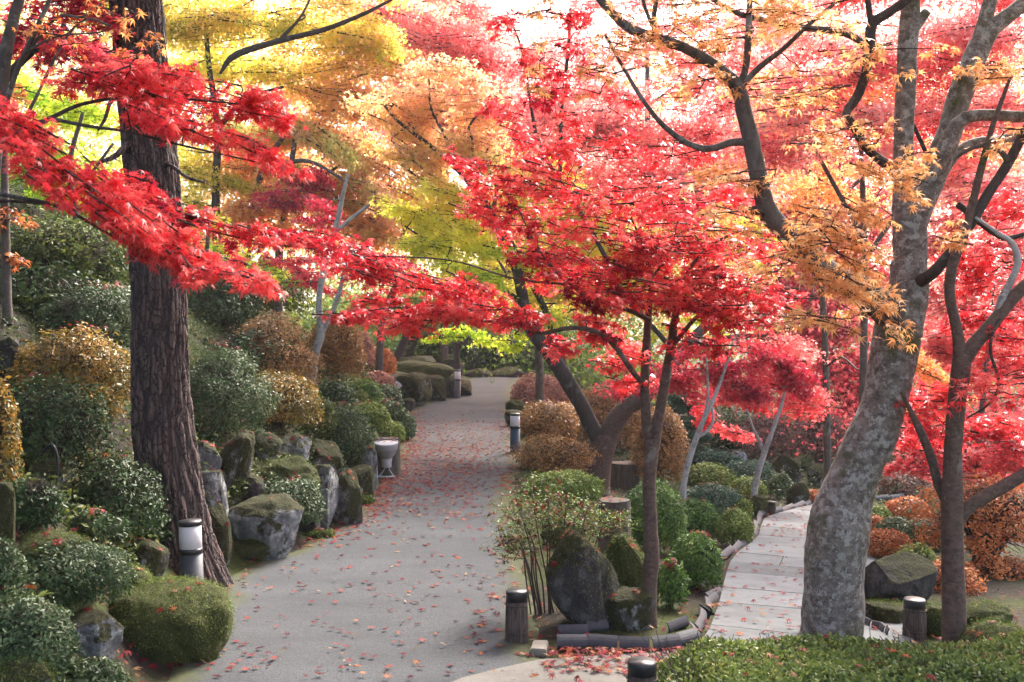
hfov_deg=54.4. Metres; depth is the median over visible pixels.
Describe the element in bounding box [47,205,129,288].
wild bush
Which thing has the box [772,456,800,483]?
garden rock
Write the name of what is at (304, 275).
maple
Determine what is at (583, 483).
azalea shrub
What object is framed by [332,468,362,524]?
garden rock
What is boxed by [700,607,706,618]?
edging tile
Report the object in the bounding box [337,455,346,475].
plant
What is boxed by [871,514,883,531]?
azalea shrub
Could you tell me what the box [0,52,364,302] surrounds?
red maple
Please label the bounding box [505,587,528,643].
wrapped post
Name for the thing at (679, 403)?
cloud pruned pine
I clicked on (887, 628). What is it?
edging tile
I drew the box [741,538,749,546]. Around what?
edging tile
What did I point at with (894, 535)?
azalea shrub
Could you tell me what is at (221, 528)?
garden rock
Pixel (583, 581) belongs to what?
garden rock
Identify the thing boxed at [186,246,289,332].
wild bush
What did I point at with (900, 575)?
garden rock
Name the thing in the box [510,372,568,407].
azalea shrub
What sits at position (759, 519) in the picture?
edging tile
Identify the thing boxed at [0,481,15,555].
garden rock
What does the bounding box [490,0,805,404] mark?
pale red maple
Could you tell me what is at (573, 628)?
edging tile
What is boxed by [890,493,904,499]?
edging tile
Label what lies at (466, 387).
garden rock
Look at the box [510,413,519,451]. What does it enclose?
lamp bollard
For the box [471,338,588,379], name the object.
background tree
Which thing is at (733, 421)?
azalea shrub
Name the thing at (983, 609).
garden rock
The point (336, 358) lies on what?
azalea shrub
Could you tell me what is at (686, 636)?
edging tile
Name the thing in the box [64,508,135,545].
azalea shrub
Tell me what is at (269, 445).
garden rock
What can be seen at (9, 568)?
azalea shrub
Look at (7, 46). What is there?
bare maple
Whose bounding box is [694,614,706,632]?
edging tile
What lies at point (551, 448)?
azalea shrub
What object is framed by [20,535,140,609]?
azalea shrub
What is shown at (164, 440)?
pine tree
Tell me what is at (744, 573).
stone slab path
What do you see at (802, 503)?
edging tile
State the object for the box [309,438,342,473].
garden rock
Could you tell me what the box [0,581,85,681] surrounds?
azalea shrub
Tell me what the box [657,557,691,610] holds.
azalea shrub
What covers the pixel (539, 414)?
azalea shrub
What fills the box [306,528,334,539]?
plant
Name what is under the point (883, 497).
edging tile
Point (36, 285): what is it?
wild bush
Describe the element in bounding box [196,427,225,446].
plant
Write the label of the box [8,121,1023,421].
distant woodland
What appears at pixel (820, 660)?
hedge
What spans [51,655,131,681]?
azalea shrub
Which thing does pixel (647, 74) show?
background tree
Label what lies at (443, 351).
background tree
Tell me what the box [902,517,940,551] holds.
azalea shrub
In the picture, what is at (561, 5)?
sky
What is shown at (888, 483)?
azalea shrub
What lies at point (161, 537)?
azalea shrub
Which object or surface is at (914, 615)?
wrapped post
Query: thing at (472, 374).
garden rock
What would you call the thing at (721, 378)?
maple
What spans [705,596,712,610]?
edging tile
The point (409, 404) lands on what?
garden rock
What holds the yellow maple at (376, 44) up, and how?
on the ground
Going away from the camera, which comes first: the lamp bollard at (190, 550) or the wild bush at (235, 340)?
the lamp bollard at (190, 550)
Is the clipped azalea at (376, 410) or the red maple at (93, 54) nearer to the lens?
the red maple at (93, 54)
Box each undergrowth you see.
[0,169,401,566]
[592,388,1023,520]
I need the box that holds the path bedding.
[701,514,873,651]
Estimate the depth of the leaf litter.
8.44 m
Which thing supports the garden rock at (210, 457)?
on the ground
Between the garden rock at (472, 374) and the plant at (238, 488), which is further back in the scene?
the garden rock at (472, 374)
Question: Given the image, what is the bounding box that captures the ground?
[0,179,1023,681]
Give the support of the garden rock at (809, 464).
on the ground
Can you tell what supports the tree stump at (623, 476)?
on the ground
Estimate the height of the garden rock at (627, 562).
0.639 m
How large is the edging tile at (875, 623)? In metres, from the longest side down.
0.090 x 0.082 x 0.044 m
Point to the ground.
(1010, 595)
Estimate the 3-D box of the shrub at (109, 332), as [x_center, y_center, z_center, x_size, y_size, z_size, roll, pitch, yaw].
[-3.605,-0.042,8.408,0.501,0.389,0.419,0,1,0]
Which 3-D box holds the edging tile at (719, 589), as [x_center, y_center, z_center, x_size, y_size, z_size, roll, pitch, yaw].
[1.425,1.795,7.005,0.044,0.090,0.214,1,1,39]
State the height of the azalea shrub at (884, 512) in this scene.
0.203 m
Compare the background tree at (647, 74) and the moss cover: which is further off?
the background tree at (647, 74)
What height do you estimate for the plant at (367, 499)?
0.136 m
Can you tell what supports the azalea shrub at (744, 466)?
on the ground
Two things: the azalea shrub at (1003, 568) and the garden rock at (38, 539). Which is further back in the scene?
the azalea shrub at (1003, 568)
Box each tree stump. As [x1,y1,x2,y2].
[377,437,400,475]
[598,497,630,552]
[610,461,639,488]
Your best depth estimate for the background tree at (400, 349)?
28.90 m
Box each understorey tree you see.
[0,58,127,277]
[0,82,39,323]
[183,207,303,307]
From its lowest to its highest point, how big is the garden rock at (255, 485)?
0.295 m
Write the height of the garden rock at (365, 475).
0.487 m
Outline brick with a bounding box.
[531,640,547,657]
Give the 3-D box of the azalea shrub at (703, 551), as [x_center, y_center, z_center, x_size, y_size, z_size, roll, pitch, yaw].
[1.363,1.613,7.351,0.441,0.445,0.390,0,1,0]
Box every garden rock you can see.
[0,336,23,371]
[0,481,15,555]
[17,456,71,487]
[17,527,91,570]
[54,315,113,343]
[66,608,123,659]
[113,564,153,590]
[123,538,169,578]
[197,441,221,470]
[201,470,228,516]
[209,502,232,564]
[220,429,255,490]
[228,493,303,559]
[239,474,263,500]
[254,432,282,461]
[254,453,321,497]
[279,433,311,461]
[300,502,320,533]
[308,464,338,528]
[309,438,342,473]
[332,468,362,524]
[351,464,374,496]
[364,447,377,489]
[393,372,431,405]
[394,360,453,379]
[398,356,435,362]
[402,398,415,410]
[427,374,446,400]
[440,358,463,374]
[445,375,453,397]
[461,379,471,395]
[463,368,492,377]
[489,367,524,376]
[504,409,523,425]
[505,399,524,410]
[524,370,548,378]
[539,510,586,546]
[545,529,618,623]
[603,532,643,587]
[607,586,654,631]
[724,449,747,465]
[747,494,768,516]
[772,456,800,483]
[786,481,809,505]
[798,454,814,469]
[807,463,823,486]
[864,551,937,602]
[865,597,902,622]
[926,602,941,636]
[966,597,1015,624]
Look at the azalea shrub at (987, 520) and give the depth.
8.32 m
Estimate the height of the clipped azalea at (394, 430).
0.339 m
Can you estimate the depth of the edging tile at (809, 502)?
13.77 m
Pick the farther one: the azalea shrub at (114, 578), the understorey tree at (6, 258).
the understorey tree at (6, 258)
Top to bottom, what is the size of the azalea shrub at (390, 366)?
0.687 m
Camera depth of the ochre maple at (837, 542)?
5.43 m
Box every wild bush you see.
[0,206,129,285]
[0,260,130,321]
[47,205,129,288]
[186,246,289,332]
[200,327,294,369]
[253,265,316,318]
[322,285,370,312]
[412,325,460,362]
[437,329,498,369]
[475,329,534,368]
[521,341,586,370]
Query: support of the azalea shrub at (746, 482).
on the ground
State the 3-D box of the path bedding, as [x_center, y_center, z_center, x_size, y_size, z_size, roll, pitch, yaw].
[2.988,1.975,9.464,1.691,0.754,8.966,0,1,21]
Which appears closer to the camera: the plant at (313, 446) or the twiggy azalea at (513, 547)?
the twiggy azalea at (513, 547)
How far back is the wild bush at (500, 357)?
31.40 m
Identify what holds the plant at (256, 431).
on the ground
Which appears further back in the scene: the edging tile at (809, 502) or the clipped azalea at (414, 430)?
the clipped azalea at (414, 430)
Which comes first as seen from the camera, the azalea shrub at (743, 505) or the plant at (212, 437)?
the plant at (212, 437)
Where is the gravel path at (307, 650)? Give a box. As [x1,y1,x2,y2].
[167,370,545,681]
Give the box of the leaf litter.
[0,281,1023,681]
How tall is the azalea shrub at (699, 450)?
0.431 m
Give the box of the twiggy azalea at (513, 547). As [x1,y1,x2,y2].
[478,469,642,614]
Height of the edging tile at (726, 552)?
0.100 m
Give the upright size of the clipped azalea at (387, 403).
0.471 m
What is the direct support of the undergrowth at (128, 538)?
on the ground
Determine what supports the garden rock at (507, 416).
on the ground
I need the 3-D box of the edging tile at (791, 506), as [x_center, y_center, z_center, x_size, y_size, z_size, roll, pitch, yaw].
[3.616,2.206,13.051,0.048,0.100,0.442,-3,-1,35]
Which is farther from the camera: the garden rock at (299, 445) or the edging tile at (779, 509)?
the edging tile at (779, 509)
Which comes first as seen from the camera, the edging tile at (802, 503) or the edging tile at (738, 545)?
the edging tile at (738, 545)
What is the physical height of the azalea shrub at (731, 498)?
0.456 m
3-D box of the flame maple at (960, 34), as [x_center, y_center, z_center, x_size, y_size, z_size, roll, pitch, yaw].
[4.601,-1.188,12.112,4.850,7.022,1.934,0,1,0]
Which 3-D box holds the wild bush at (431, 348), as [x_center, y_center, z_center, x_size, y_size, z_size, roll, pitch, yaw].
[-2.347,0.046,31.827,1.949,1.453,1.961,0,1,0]
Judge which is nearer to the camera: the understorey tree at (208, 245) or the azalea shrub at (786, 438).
the understorey tree at (208, 245)
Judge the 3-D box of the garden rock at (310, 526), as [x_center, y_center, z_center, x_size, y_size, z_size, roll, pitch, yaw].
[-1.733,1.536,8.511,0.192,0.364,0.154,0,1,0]
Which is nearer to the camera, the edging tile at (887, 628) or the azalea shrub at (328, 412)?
the edging tile at (887, 628)
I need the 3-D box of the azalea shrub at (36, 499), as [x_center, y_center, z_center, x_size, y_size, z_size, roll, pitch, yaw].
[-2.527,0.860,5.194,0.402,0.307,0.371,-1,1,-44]
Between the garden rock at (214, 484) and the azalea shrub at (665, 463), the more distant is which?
the azalea shrub at (665, 463)
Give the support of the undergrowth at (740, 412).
on the ground
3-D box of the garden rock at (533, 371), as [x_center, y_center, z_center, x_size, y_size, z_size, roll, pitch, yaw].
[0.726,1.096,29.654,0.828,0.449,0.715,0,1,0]
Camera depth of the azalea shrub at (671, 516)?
8.94 m
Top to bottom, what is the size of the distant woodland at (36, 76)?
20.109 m
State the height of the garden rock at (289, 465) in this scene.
0.458 m
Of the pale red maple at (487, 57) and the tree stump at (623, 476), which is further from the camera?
the pale red maple at (487, 57)
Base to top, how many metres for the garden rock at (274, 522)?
0.591 m
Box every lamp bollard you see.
[178,518,203,580]
[454,370,460,397]
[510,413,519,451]
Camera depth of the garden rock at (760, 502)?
12.36 m
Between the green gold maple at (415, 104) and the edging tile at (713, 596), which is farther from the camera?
the green gold maple at (415, 104)
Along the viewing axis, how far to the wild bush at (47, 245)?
9.00 m
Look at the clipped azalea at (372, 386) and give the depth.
15.40 m
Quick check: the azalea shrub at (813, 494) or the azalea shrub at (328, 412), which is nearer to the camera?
the azalea shrub at (328, 412)
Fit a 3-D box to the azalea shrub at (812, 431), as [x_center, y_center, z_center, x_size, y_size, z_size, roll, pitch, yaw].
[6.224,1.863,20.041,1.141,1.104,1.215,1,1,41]
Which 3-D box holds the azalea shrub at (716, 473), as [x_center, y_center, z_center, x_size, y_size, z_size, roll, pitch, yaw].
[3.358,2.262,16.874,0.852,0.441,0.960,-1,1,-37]
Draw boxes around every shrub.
[0,321,130,420]
[0,372,24,483]
[0,532,29,598]
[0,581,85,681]
[0,652,59,681]
[5,368,127,480]
[6,477,70,534]
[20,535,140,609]
[25,279,130,349]
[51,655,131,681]
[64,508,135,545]
[65,447,172,540]
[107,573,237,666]
[133,518,173,542]
[189,341,282,433]
[229,302,327,388]
[250,365,330,429]
[261,472,328,527]
[289,391,337,437]
[300,307,367,379]
[314,377,356,407]
[319,400,374,461]
[349,329,375,366]
[364,370,395,387]
[365,346,396,373]
[509,431,604,473]
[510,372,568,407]
[516,397,579,439]
[518,467,609,501]
[552,382,640,449]
[623,476,690,556]
[627,401,691,483]
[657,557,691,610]
[668,530,725,589]
[671,442,710,460]
[674,498,719,540]
[686,481,743,515]
[687,462,736,486]
[693,449,742,466]
[706,411,773,450]
[714,507,756,545]
[724,457,776,484]
[728,475,769,499]
[731,410,802,462]
[733,498,754,518]
[765,472,792,498]
[793,409,846,461]
[809,489,818,500]
[868,528,913,557]
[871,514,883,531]
[872,505,892,518]
[875,516,908,538]
[876,468,936,498]
[885,495,930,519]
[894,542,940,562]
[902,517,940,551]
[905,469,1023,569]
[933,555,988,595]
[953,615,1023,643]
[965,554,1023,580]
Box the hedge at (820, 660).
[627,626,1023,681]
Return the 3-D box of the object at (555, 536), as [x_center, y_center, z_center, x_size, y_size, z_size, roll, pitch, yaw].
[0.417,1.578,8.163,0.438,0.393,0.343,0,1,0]
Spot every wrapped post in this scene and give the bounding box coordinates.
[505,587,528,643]
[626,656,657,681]
[767,501,775,515]
[902,596,926,639]
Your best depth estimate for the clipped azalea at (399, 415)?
15.25 m
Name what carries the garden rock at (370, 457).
on the ground
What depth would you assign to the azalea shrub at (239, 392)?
8.66 m
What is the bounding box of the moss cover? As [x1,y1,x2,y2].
[521,432,1023,633]
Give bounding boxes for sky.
[0,0,1023,330]
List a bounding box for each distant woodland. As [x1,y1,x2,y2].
[0,0,1023,357]
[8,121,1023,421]
[255,0,1023,464]
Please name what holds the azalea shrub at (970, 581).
on the ground
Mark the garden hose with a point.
(56, 454)
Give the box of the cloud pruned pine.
[662,392,714,450]
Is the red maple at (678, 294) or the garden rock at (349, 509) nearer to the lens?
the red maple at (678, 294)
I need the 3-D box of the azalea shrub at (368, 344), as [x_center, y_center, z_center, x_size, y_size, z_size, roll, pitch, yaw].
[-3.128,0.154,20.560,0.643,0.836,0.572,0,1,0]
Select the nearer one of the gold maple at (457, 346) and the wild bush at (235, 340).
the wild bush at (235, 340)
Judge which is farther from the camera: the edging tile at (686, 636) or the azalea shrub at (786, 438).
the azalea shrub at (786, 438)
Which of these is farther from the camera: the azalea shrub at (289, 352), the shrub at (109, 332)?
the azalea shrub at (289, 352)
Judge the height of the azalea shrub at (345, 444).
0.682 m
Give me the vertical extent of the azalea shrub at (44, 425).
0.730 m
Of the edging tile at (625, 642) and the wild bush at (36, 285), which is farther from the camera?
the wild bush at (36, 285)
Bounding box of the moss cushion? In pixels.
[234,537,271,560]
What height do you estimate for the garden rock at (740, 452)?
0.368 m
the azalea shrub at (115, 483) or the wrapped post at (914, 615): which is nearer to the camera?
the wrapped post at (914, 615)
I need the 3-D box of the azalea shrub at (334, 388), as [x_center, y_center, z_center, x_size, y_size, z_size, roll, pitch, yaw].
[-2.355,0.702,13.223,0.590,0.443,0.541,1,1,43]
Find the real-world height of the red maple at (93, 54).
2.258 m
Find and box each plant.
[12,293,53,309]
[18,590,53,597]
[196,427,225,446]
[229,474,247,497]
[244,428,275,434]
[277,452,296,458]
[306,436,315,455]
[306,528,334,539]
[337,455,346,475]
[346,454,363,467]
[362,493,375,504]
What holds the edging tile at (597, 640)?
on the ground
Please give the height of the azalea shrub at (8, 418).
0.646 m
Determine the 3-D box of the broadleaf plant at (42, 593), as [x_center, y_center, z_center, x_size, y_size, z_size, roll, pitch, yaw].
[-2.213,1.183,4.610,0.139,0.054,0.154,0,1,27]
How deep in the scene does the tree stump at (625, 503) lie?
7.24 m
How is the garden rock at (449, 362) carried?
on the ground
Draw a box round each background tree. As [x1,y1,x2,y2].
[335,293,411,363]
[378,279,453,356]
[420,0,506,361]
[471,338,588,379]
[612,43,702,406]
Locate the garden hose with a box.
[41,443,59,484]
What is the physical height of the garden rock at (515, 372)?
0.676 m
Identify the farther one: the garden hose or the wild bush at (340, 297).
the wild bush at (340, 297)
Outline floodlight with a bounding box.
[374,439,397,477]
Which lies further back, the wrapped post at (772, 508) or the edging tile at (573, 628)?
the wrapped post at (772, 508)
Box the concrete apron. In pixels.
[452,649,696,681]
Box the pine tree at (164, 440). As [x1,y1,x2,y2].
[97,0,234,587]
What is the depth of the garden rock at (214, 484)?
7.54 m
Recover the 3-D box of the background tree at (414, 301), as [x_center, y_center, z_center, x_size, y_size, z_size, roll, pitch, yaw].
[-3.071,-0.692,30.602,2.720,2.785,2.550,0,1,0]
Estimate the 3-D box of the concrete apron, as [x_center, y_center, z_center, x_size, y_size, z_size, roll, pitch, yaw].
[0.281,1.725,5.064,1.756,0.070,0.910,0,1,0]
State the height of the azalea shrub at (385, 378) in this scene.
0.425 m
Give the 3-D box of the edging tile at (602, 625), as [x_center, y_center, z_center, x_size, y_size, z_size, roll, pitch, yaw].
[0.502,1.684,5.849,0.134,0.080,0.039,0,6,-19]
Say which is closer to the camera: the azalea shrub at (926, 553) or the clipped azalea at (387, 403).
the azalea shrub at (926, 553)
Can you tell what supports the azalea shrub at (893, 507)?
on the ground
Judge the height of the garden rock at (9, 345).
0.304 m
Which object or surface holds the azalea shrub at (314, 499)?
on the ground
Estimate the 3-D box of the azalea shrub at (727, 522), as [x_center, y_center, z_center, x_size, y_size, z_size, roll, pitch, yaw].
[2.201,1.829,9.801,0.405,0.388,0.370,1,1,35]
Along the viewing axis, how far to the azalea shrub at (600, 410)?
20.81 m
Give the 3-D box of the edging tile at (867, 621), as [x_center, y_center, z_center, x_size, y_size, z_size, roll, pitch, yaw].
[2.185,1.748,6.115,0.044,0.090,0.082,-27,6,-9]
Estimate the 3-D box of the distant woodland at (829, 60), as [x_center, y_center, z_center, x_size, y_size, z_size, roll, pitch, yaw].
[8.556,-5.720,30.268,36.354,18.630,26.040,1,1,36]
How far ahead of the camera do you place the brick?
5.40 m
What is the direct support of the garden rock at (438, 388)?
on the ground
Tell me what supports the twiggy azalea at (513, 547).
on the ground
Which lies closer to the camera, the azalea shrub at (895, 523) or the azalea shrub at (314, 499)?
the azalea shrub at (314, 499)
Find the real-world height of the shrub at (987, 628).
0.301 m
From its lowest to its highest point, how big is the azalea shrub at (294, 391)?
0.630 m
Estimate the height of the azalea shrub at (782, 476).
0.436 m
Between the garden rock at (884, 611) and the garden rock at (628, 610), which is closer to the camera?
the garden rock at (628, 610)
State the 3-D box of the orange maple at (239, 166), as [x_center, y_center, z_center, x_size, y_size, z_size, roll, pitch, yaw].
[-3.343,-2.491,17.412,4.438,4.611,2.624,0,1,0]
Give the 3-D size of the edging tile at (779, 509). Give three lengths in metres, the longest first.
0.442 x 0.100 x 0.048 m
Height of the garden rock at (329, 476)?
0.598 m
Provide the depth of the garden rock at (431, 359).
27.79 m
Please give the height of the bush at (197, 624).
0.583 m
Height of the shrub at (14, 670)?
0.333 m
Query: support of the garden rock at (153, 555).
on the ground
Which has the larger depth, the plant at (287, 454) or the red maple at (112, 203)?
the plant at (287, 454)
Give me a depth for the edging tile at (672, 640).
5.46 m
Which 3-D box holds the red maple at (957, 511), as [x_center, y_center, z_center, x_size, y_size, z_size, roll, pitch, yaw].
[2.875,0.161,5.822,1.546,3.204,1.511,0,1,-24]
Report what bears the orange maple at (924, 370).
on the ground
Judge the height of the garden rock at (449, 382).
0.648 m
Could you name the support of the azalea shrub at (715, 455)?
on the ground
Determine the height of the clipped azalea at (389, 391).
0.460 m
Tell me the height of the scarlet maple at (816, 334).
7.065 m
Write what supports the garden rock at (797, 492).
on the ground
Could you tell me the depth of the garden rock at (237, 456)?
7.92 m
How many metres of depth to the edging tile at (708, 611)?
6.36 m
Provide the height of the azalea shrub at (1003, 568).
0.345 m
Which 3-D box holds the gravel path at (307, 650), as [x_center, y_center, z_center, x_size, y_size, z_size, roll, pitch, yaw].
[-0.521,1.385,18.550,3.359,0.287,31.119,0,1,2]
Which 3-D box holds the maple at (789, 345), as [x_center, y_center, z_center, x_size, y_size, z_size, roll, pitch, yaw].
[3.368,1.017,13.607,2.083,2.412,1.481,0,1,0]
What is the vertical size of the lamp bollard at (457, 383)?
0.695 m
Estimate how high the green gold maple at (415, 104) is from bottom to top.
6.710 m
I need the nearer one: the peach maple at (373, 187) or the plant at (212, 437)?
the plant at (212, 437)
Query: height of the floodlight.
0.449 m
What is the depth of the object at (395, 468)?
11.79 m
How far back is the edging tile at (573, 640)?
5.49 m
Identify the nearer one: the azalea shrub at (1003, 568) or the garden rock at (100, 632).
the garden rock at (100, 632)
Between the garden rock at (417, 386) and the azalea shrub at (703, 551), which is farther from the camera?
the garden rock at (417, 386)
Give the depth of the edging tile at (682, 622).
5.93 m
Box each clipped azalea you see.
[350,378,383,401]
[356,401,391,430]
[375,383,404,403]
[376,420,409,441]
[380,398,403,421]
[382,401,413,436]
[400,412,416,439]
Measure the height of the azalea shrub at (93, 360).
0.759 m
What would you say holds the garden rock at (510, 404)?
on the ground
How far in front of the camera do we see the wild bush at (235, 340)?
10.96 m
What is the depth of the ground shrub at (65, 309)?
8.28 m
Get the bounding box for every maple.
[0,0,149,81]
[0,0,167,171]
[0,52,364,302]
[78,0,436,248]
[195,106,410,257]
[204,76,435,326]
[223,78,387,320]
[240,163,427,383]
[312,6,833,628]
[336,0,555,370]
[338,8,803,496]
[377,143,750,373]
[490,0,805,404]
[517,0,1023,641]
[587,335,827,527]
[680,328,842,496]
[681,16,1023,480]
[685,0,1023,406]
[716,137,892,430]
[882,173,1023,550]
[893,78,1023,642]
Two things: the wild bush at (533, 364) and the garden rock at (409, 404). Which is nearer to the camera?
the garden rock at (409, 404)
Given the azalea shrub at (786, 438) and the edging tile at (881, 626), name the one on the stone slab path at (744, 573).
the edging tile at (881, 626)
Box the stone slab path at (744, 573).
[705,504,915,649]
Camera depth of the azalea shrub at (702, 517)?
9.89 m
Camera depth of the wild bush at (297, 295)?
17.93 m
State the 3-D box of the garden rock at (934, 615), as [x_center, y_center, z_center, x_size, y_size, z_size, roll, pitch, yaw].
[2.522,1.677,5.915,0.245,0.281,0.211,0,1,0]
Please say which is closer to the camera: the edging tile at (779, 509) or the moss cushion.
the moss cushion
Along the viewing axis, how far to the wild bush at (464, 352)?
31.32 m
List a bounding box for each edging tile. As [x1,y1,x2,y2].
[557,634,586,649]
[558,624,588,633]
[586,619,608,631]
[587,633,617,650]
[619,636,649,651]
[651,633,681,651]
[667,615,688,632]
[675,627,701,646]
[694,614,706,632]
[696,601,714,617]
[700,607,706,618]
[705,586,722,596]
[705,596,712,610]
[708,591,718,603]
[720,545,734,560]
[733,540,742,551]
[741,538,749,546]
[757,515,761,524]
[776,506,782,512]
[782,503,794,510]
[794,500,805,507]
[805,498,813,505]
[865,617,870,625]
[871,620,883,628]
[875,494,890,500]
[878,622,884,631]
[885,624,889,634]
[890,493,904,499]
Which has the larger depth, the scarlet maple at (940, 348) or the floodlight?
the floodlight
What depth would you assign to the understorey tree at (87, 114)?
11.28 m

